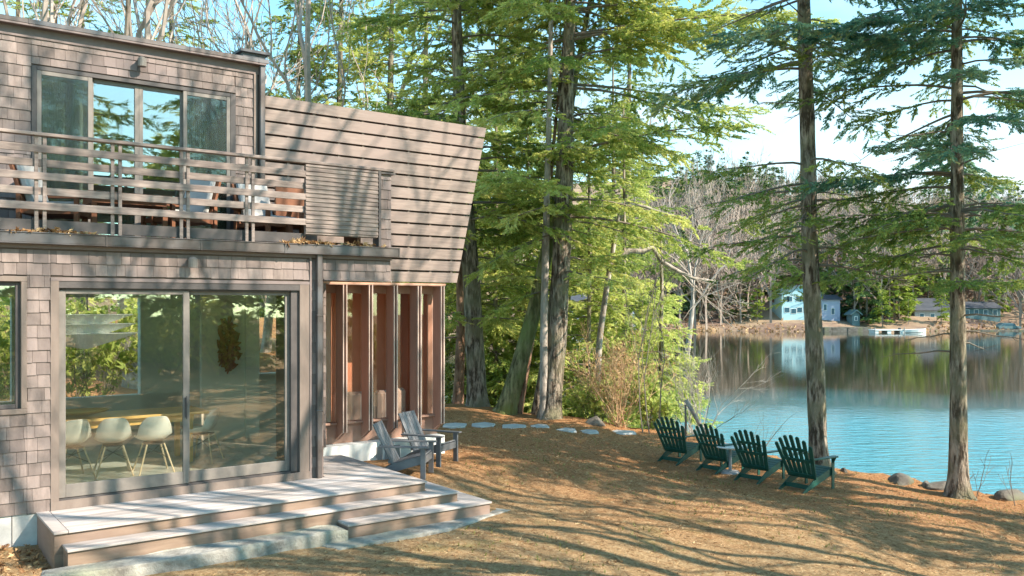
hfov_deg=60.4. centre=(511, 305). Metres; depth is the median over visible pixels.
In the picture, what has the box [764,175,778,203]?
conifer
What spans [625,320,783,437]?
bare shrub
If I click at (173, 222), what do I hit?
lounge chair
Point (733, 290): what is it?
bare tree
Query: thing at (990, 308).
teal lodge
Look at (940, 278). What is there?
conifer
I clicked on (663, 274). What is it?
bare tree
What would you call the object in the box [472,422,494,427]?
flagstone
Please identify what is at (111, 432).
shell chair
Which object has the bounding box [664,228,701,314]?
conifer
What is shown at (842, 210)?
bare tree
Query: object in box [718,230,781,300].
bare tree
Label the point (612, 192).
young hemlock
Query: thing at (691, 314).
bare tree
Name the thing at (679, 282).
bare tree
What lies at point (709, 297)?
conifer
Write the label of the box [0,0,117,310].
bare tree
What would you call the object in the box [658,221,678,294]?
conifer
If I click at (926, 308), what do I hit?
grey lodge
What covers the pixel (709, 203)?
bare tree
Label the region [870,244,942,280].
bare tree
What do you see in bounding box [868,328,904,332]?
floating dock
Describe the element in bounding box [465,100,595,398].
young hemlock
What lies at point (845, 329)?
sea wall
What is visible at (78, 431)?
shell chair
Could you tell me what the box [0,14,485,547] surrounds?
lake house
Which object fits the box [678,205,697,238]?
conifer
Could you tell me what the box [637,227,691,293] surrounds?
bare tree
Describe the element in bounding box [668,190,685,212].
bare tree
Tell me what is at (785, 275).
conifer
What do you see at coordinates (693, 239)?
bare tree
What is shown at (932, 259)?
bare tree
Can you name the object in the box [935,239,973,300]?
bare tree
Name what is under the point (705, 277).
bare tree
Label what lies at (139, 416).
dining table
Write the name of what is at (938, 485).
rock
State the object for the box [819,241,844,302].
conifer
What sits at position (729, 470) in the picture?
side table
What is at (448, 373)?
young hemlock
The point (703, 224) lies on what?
bare tree
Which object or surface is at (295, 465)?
sliding door
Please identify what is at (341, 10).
pine tree
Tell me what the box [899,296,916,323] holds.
conifer
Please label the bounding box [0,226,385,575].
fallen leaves
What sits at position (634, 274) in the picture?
bare tree
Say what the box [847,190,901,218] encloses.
bare tree
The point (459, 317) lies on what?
hemlock tree
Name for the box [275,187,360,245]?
lounge chair
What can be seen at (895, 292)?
conifer
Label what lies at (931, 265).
bare tree
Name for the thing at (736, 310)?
conifer
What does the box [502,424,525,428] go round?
flagstone
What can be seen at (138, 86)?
balcony door
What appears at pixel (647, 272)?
bare tree
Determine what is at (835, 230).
bare tree
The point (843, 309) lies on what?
conifer
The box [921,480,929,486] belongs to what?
rock
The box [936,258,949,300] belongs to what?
conifer
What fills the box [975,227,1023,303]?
bare tree
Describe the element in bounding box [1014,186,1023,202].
conifer
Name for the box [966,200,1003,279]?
conifer
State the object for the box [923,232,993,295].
bare tree
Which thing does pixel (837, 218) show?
bare tree
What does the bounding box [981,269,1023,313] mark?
bare tree
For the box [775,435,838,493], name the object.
adirondack chair
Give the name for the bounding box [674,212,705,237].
bare tree
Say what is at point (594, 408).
lime shrub
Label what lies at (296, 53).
pine tree
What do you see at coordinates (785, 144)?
sky
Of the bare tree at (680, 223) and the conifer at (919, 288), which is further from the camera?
the bare tree at (680, 223)
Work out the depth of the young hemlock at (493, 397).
29.55 m
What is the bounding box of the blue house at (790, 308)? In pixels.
[767,285,823,319]
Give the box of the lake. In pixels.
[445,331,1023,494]
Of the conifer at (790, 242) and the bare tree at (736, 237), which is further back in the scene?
the conifer at (790, 242)
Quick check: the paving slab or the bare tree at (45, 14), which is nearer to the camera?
the paving slab
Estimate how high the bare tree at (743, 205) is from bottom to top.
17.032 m
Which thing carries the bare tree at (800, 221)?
on the ground at (590, 537)
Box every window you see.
[0,276,26,415]
[784,307,789,312]
[791,308,796,313]
[797,307,802,312]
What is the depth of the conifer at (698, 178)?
222.94 m
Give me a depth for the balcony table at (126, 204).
11.12 m
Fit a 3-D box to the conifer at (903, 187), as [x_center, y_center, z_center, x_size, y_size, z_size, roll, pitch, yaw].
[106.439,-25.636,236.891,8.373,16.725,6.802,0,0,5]
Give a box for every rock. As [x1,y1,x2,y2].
[586,416,605,425]
[888,473,913,485]
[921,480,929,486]
[926,481,945,489]
[994,489,1023,500]
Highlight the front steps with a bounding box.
[36,455,491,568]
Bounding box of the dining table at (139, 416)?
[66,406,208,461]
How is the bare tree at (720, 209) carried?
on the ground at (590, 537)
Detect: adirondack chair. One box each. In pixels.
[373,420,436,479]
[398,410,461,466]
[653,416,701,465]
[693,424,743,474]
[730,430,784,483]
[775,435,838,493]
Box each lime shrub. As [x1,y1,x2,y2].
[565,359,638,422]
[621,364,683,429]
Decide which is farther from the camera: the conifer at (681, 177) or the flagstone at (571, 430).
the conifer at (681, 177)
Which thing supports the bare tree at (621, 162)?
on the ground at (590, 537)
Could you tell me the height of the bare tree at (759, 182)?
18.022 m
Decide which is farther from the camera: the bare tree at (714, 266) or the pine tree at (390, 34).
the bare tree at (714, 266)
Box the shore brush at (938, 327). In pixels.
[648,317,1023,331]
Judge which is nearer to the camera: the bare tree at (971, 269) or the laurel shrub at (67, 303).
the laurel shrub at (67, 303)
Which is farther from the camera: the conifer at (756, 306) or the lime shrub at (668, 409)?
the conifer at (756, 306)
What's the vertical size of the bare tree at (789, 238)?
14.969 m
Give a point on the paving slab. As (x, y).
(412, 532)
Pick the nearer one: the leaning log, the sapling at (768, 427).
the leaning log
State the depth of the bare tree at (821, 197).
202.56 m
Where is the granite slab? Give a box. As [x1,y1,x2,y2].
[40,525,347,575]
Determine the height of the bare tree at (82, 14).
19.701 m
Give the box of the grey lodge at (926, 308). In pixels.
[900,298,949,316]
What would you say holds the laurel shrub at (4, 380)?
on the ground at (590, 537)
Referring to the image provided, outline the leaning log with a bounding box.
[684,399,711,438]
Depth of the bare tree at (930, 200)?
206.84 m
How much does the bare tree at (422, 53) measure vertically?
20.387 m
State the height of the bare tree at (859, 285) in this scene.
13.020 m
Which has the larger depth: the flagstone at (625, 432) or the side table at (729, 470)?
the flagstone at (625, 432)
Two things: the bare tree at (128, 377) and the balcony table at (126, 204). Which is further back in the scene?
the bare tree at (128, 377)
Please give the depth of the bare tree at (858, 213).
175.30 m
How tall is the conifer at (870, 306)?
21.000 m
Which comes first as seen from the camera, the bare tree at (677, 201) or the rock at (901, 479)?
the rock at (901, 479)
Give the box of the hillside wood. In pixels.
[259,142,1023,317]
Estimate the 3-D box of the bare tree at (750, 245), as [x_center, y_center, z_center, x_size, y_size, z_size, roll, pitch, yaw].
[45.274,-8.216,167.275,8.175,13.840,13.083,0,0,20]
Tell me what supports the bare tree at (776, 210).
on the ground at (590, 537)
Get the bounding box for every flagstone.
[443,423,466,428]
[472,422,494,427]
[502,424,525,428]
[531,424,548,427]
[557,428,576,432]
[580,429,598,433]
[613,430,635,434]
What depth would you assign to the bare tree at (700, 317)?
157.01 m
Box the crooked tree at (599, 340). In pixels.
[594,196,783,415]
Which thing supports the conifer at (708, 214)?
on the ground at (590, 537)
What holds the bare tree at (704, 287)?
on the ground at (590, 537)
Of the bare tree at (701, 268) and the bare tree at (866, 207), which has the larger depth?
the bare tree at (866, 207)
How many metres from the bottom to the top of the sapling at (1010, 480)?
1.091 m
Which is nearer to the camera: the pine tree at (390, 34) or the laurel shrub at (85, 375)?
the laurel shrub at (85, 375)
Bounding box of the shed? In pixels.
[844,310,862,325]
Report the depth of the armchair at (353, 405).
14.63 m
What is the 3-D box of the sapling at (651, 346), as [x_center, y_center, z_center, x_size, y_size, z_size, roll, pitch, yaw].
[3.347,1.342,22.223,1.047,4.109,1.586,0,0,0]
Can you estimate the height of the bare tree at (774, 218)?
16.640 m
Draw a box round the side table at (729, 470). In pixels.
[716,443,742,474]
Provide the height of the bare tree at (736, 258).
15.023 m
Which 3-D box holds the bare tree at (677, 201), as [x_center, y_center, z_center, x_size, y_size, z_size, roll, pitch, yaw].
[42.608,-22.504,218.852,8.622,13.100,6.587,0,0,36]
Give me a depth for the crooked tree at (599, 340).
25.54 m
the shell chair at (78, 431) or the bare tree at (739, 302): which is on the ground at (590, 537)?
the bare tree at (739, 302)
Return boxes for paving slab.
[322,508,509,549]
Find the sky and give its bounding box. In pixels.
[0,0,1023,203]
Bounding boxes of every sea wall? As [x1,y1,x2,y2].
[823,327,870,331]
[975,329,1023,330]
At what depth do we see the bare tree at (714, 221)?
191.85 m
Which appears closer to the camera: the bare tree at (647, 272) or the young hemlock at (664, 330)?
the young hemlock at (664, 330)
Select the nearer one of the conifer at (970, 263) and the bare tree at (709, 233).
the bare tree at (709, 233)
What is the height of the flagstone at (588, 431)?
0.158 m
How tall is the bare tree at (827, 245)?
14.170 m
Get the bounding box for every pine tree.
[0,0,39,18]
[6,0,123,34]
[20,0,134,369]
[132,0,222,49]
[231,34,269,90]
[254,0,351,103]
[273,0,400,282]
[321,0,452,282]
[365,0,502,341]
[450,4,592,353]
[574,41,689,360]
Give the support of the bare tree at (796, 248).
on the ground at (590, 537)
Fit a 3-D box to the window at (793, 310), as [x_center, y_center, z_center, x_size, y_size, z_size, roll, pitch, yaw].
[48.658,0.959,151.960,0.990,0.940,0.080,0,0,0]
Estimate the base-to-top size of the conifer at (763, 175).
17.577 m
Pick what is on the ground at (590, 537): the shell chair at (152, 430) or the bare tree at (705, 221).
the bare tree at (705, 221)
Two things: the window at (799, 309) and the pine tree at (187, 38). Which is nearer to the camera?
the pine tree at (187, 38)
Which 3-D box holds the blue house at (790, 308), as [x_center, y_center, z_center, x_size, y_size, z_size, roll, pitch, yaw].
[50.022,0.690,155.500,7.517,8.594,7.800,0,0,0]
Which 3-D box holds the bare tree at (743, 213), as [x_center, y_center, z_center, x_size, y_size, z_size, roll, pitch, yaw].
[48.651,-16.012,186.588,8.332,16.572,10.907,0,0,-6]
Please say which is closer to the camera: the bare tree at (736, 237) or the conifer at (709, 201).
the bare tree at (736, 237)
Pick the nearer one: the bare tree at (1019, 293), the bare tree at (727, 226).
the bare tree at (1019, 293)
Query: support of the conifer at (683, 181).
on the ground at (590, 537)
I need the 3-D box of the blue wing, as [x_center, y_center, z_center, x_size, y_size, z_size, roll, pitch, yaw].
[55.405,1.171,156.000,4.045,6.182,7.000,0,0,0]
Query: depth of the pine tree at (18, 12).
33.93 m
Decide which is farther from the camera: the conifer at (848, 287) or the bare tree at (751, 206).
the bare tree at (751, 206)
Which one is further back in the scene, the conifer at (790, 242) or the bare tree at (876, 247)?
the conifer at (790, 242)
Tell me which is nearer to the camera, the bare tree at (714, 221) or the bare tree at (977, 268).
the bare tree at (977, 268)
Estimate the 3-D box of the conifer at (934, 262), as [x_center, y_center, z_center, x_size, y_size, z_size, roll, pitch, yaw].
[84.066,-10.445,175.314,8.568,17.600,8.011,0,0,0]
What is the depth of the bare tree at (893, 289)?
152.72 m
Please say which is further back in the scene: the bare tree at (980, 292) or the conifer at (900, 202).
the conifer at (900, 202)
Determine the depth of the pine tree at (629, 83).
43.64 m
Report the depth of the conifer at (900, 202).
199.59 m
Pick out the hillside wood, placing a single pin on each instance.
(733, 184)
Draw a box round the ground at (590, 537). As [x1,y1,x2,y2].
[0,179,1023,575]
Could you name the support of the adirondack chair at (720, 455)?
on the ground at (590, 537)
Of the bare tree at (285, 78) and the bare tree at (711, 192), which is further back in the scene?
the bare tree at (711, 192)
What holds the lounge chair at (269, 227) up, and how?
on the lake house at (106, 114)
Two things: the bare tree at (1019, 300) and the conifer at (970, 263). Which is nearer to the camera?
the bare tree at (1019, 300)
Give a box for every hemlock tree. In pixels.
[329,0,620,406]
[378,0,571,403]
[405,0,840,419]
[474,72,635,413]
[474,102,640,414]
[483,0,609,419]
[484,0,692,414]
[646,0,968,473]
[787,0,1023,500]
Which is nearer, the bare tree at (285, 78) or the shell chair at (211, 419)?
the shell chair at (211, 419)
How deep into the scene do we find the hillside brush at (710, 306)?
162.79 m
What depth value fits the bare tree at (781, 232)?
171.53 m
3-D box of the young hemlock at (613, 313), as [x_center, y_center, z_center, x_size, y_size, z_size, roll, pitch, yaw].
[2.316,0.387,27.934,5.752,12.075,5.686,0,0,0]
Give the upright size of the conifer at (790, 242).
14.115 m
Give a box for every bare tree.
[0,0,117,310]
[2,0,186,45]
[29,0,170,389]
[35,0,124,27]
[35,0,374,352]
[76,0,330,104]
[86,0,185,42]
[118,0,478,110]
[169,0,416,103]
[324,0,450,109]
[450,39,605,317]
[554,61,674,237]
[632,245,655,291]
[632,250,675,315]
[633,251,672,300]
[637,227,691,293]
[641,253,699,300]
[646,248,698,326]
[649,185,683,215]
[649,206,714,236]
[651,230,722,328]
[653,169,782,357]
[663,186,705,243]
[663,227,712,274]
[664,229,727,306]
[664,240,721,330]
[667,193,694,215]
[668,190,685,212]
[671,182,731,234]
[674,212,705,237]
[676,220,740,321]
[677,235,722,321]
[678,185,708,224]
[678,226,738,319]
[679,196,750,250]
[679,253,728,321]
[680,174,727,214]
[684,194,745,240]
[685,185,748,240]
[685,222,736,249]
[693,184,747,224]
[693,215,756,256]
[696,230,750,302]
[700,194,747,228]
[703,220,739,248]
[704,207,725,248]
[704,222,736,298]
[707,200,760,257]
[707,240,728,308]
[708,238,775,322]
[708,254,762,325]
[709,185,768,236]
[714,178,752,211]
[718,224,759,263]
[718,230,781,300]
[720,239,800,317]
[721,234,759,307]
[723,253,780,309]
[724,195,759,241]
[732,191,777,229]
[738,230,766,296]
[741,167,793,201]
[745,231,788,322]
[747,203,798,270]
[748,178,791,223]
[750,197,797,233]
[752,178,794,211]
[752,251,792,314]
[753,222,797,306]
[765,213,800,287]
[768,226,801,253]
[769,195,850,258]
[769,223,822,280]
[782,223,828,274]
[788,221,847,294]
[793,174,854,219]
[794,195,833,243]
[800,233,843,262]
[817,203,854,287]
[818,203,870,237]
[820,225,841,294]
[823,197,864,260]
[823,208,890,266]
[824,245,921,323]
[825,192,861,221]
[825,255,892,309]
[834,200,871,217]
[846,216,934,309]
[846,238,887,316]
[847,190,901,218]
[848,241,912,320]
[863,253,917,316]
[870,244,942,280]
[878,217,936,289]
[893,193,932,222]
[897,191,941,208]
[914,247,948,285]
[915,239,938,283]
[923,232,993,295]
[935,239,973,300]
[935,250,977,279]
[945,223,1020,299]
[965,250,995,301]
[967,225,1021,301]
[967,252,1023,326]
[971,225,1023,305]
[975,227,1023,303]
[979,246,1023,300]
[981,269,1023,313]
[991,242,1023,316]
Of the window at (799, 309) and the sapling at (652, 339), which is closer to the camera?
the sapling at (652, 339)
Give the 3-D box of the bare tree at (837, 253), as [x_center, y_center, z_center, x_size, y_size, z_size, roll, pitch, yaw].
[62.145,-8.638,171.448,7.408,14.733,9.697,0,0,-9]
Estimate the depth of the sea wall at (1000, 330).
146.01 m
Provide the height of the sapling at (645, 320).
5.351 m
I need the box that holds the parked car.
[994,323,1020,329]
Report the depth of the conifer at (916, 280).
156.51 m
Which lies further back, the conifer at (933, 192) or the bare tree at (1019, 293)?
the conifer at (933, 192)
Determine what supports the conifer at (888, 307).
on the ground at (590, 537)
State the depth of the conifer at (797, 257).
179.38 m
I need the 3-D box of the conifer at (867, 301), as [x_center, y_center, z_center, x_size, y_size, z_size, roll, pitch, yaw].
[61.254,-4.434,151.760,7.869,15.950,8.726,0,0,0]
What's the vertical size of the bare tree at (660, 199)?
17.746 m
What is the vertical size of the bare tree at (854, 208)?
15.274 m
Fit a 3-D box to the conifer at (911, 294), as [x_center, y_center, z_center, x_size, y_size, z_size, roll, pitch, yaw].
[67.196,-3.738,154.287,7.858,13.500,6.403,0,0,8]
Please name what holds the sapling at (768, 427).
on the ground at (590, 537)
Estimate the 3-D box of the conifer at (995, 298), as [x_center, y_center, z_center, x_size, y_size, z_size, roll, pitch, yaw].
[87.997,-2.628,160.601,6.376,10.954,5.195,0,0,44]
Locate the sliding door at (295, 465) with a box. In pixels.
[50,280,309,510]
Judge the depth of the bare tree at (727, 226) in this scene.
180.14 m
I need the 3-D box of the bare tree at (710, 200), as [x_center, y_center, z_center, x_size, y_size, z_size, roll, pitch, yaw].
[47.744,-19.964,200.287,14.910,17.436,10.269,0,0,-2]
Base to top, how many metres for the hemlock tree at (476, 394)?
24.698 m
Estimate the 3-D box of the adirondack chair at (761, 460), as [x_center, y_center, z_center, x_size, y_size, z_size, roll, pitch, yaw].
[4.868,2.909,17.323,0.978,1.031,0.802,0,0,-40]
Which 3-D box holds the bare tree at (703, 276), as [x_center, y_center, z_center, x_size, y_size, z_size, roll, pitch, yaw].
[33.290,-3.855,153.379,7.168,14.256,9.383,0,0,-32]
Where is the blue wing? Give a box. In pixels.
[821,295,842,320]
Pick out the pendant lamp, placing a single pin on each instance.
(85, 331)
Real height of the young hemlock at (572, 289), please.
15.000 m
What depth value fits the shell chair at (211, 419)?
12.89 m
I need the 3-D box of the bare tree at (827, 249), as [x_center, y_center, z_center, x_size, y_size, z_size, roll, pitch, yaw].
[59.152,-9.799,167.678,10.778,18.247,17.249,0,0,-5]
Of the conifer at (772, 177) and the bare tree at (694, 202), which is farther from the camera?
the conifer at (772, 177)
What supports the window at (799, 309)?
in the blue house at (790, 308)
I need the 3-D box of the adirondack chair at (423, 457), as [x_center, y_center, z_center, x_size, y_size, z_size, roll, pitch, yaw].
[-1.633,2.158,13.243,0.891,0.797,0.670,0,0,7]
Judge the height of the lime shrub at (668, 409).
2.053 m
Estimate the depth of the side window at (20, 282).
9.90 m
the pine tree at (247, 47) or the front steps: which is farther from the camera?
the pine tree at (247, 47)
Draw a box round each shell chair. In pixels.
[66,419,95,476]
[92,418,133,478]
[132,416,174,475]
[181,407,223,463]
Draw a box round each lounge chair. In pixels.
[9,164,89,221]
[141,180,220,239]
[231,183,303,241]
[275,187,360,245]
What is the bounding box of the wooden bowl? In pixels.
[66,407,110,416]
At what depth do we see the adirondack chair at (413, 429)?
14.23 m
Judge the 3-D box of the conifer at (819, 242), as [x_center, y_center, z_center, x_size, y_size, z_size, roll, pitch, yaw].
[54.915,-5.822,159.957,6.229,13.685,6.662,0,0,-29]
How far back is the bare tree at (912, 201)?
201.97 m
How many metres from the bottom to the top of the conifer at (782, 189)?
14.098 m
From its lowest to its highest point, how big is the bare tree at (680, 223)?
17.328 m
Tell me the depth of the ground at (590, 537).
12.41 m
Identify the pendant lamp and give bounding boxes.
[66,294,136,348]
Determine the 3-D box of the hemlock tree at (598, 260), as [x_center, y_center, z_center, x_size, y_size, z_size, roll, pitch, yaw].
[1.237,-1.529,25.244,5.180,10.250,5.443,0,0,-21]
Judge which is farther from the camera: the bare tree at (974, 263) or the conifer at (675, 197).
the conifer at (675, 197)
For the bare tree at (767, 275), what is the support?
on the ground at (590, 537)
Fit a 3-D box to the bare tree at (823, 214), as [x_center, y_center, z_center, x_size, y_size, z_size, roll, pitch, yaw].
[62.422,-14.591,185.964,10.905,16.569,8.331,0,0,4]
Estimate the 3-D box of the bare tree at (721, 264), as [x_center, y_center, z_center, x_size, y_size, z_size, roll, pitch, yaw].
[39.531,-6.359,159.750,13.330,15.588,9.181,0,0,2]
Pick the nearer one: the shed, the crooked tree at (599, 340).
the crooked tree at (599, 340)
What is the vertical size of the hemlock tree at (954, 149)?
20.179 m
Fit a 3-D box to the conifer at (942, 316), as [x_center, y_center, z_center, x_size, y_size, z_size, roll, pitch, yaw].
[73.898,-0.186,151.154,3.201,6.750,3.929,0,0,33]
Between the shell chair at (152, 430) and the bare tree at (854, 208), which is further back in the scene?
the bare tree at (854, 208)
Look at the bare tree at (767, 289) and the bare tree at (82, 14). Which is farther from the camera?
the bare tree at (767, 289)
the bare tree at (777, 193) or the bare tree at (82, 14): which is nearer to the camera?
the bare tree at (82, 14)
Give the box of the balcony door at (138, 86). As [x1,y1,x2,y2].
[31,65,235,235]
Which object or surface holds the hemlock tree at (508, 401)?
on the ground at (590, 537)
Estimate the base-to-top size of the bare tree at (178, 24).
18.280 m
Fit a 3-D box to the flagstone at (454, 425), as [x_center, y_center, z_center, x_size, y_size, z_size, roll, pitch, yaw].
[-1.406,2.993,21.555,0.573,0.158,0.867,0,0,0]
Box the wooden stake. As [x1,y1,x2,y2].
[684,405,686,438]
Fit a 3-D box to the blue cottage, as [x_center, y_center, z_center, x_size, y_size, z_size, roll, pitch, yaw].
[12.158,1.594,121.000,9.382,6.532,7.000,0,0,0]
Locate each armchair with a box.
[332,391,374,421]
[375,388,404,417]
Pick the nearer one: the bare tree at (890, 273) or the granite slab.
the granite slab
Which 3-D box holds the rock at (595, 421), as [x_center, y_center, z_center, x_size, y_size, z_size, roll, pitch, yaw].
[2.212,3.155,23.474,0.573,0.419,0.450,0,0,-41]
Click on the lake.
(888, 415)
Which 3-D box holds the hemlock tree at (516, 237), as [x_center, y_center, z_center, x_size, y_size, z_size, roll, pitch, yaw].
[1.402,-1.976,25.257,4.190,10.354,4.231,0,0,31]
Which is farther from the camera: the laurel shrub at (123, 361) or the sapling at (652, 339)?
the sapling at (652, 339)
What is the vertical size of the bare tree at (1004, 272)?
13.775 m
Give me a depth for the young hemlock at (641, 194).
29.19 m
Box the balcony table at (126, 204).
[80,190,171,236]
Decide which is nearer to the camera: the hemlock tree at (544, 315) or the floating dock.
the hemlock tree at (544, 315)
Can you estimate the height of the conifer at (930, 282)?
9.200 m
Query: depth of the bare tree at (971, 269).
163.07 m
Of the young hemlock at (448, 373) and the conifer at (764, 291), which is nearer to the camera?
the young hemlock at (448, 373)
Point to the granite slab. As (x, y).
(183, 558)
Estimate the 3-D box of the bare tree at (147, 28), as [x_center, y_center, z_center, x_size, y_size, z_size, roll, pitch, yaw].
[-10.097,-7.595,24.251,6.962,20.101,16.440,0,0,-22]
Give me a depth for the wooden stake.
21.94 m
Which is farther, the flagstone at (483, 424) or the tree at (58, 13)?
the tree at (58, 13)
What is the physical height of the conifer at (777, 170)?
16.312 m
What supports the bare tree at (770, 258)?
on the ground at (590, 537)
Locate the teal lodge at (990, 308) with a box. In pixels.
[949,302,1002,321]
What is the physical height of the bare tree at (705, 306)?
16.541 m
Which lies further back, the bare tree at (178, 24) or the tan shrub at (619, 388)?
the bare tree at (178, 24)
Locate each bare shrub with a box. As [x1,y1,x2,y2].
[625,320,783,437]
[665,413,711,434]
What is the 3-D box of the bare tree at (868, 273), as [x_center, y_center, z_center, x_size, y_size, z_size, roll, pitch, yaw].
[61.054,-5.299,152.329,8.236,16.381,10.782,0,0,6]
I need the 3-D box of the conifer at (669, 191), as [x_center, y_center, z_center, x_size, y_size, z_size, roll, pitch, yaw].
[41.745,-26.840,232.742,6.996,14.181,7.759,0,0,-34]
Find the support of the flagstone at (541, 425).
on the ground at (590, 537)
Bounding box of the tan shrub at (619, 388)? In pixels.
[564,320,678,427]
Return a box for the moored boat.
[898,328,925,332]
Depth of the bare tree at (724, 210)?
197.80 m
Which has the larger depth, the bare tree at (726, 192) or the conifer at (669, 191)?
the conifer at (669, 191)
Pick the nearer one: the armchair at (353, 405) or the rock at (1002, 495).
the armchair at (353, 405)
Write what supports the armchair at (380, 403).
on the lake house at (106, 114)
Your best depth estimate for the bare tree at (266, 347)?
35.79 m
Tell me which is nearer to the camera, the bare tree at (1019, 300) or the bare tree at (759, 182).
the bare tree at (1019, 300)
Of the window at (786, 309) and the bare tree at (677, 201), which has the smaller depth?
the window at (786, 309)
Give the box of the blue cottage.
[571,293,633,318]
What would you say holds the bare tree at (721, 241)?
on the ground at (590, 537)
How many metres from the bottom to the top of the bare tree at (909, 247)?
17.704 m
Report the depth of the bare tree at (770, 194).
211.58 m
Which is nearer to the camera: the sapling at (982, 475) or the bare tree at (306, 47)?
the sapling at (982, 475)
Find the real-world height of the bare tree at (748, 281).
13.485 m
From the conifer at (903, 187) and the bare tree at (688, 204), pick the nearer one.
the bare tree at (688, 204)
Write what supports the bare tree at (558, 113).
on the ground at (590, 537)
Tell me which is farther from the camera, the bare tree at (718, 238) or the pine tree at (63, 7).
the bare tree at (718, 238)
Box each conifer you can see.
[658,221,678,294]
[664,180,675,204]
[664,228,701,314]
[670,188,679,222]
[672,166,688,215]
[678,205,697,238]
[679,174,691,196]
[687,240,718,314]
[695,173,709,214]
[695,196,718,237]
[703,193,716,224]
[726,259,753,317]
[744,288,765,321]
[750,170,768,203]
[754,229,783,297]
[758,161,772,177]
[762,180,779,227]
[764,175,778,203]
[773,254,789,290]
[774,166,789,210]
[776,193,796,231]
[777,179,789,215]
[780,213,800,271]
[793,224,802,281]
[818,237,829,294]
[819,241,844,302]
[836,228,872,314]
[841,225,870,288]
[841,235,893,322]
[846,205,903,309]
[868,290,893,327]
[877,270,905,321]
[879,248,917,319]
[891,196,904,217]
[899,181,912,207]
[899,246,928,310]
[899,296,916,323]
[910,238,935,293]
[915,233,945,291]
[916,261,940,297]
[925,189,941,203]
[930,257,949,300]
[934,287,949,323]
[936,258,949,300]
[965,225,976,288]
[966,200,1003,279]
[982,263,1013,315]
[996,187,1011,204]
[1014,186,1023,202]
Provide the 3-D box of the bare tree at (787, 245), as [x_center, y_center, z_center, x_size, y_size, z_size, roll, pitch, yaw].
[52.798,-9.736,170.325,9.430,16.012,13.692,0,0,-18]
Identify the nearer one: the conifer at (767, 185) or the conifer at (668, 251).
the conifer at (668, 251)
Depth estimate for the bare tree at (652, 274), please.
153.15 m
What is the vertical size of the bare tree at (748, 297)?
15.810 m
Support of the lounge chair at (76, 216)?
on the lake house at (106, 114)
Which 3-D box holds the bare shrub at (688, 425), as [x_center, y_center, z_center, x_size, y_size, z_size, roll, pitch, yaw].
[4.728,3.808,24.879,1.370,1.771,1.861,0,0,35]
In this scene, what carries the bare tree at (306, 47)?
on the ground at (590, 537)
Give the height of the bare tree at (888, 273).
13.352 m
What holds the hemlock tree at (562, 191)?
on the ground at (590, 537)
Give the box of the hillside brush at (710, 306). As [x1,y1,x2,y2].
[616,200,1023,322]
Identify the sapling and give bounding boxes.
[594,230,678,432]
[626,280,664,430]
[628,238,679,433]
[754,409,796,445]
[972,449,993,497]
[998,453,1014,505]
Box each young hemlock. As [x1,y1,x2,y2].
[430,79,539,404]
[445,45,584,417]
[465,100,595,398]
[499,127,628,423]
[516,174,651,429]
[562,109,705,429]
[564,45,708,407]
[615,221,723,433]
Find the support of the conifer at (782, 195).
on the ground at (590, 537)
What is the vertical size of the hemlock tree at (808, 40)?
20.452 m
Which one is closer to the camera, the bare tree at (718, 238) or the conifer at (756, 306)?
the conifer at (756, 306)
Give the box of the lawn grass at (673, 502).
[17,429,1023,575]
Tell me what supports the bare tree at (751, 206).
on the ground at (590, 537)
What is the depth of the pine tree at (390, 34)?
32.91 m
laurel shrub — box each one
[0,297,95,400]
[0,297,106,400]
[0,297,137,396]
[97,298,137,387]
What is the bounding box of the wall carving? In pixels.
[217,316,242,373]
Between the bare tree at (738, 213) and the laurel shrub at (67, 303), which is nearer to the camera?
the laurel shrub at (67, 303)
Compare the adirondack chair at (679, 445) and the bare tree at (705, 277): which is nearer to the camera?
the adirondack chair at (679, 445)
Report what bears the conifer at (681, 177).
on the ground at (590, 537)
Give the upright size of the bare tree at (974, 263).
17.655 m
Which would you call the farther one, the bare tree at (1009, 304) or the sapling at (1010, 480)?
the bare tree at (1009, 304)
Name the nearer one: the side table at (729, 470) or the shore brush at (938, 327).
the side table at (729, 470)
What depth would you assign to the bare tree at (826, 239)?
162.64 m
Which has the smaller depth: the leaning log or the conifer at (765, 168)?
the leaning log
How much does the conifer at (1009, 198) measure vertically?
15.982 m
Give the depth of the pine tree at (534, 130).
41.34 m
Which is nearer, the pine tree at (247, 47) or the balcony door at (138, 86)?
the balcony door at (138, 86)

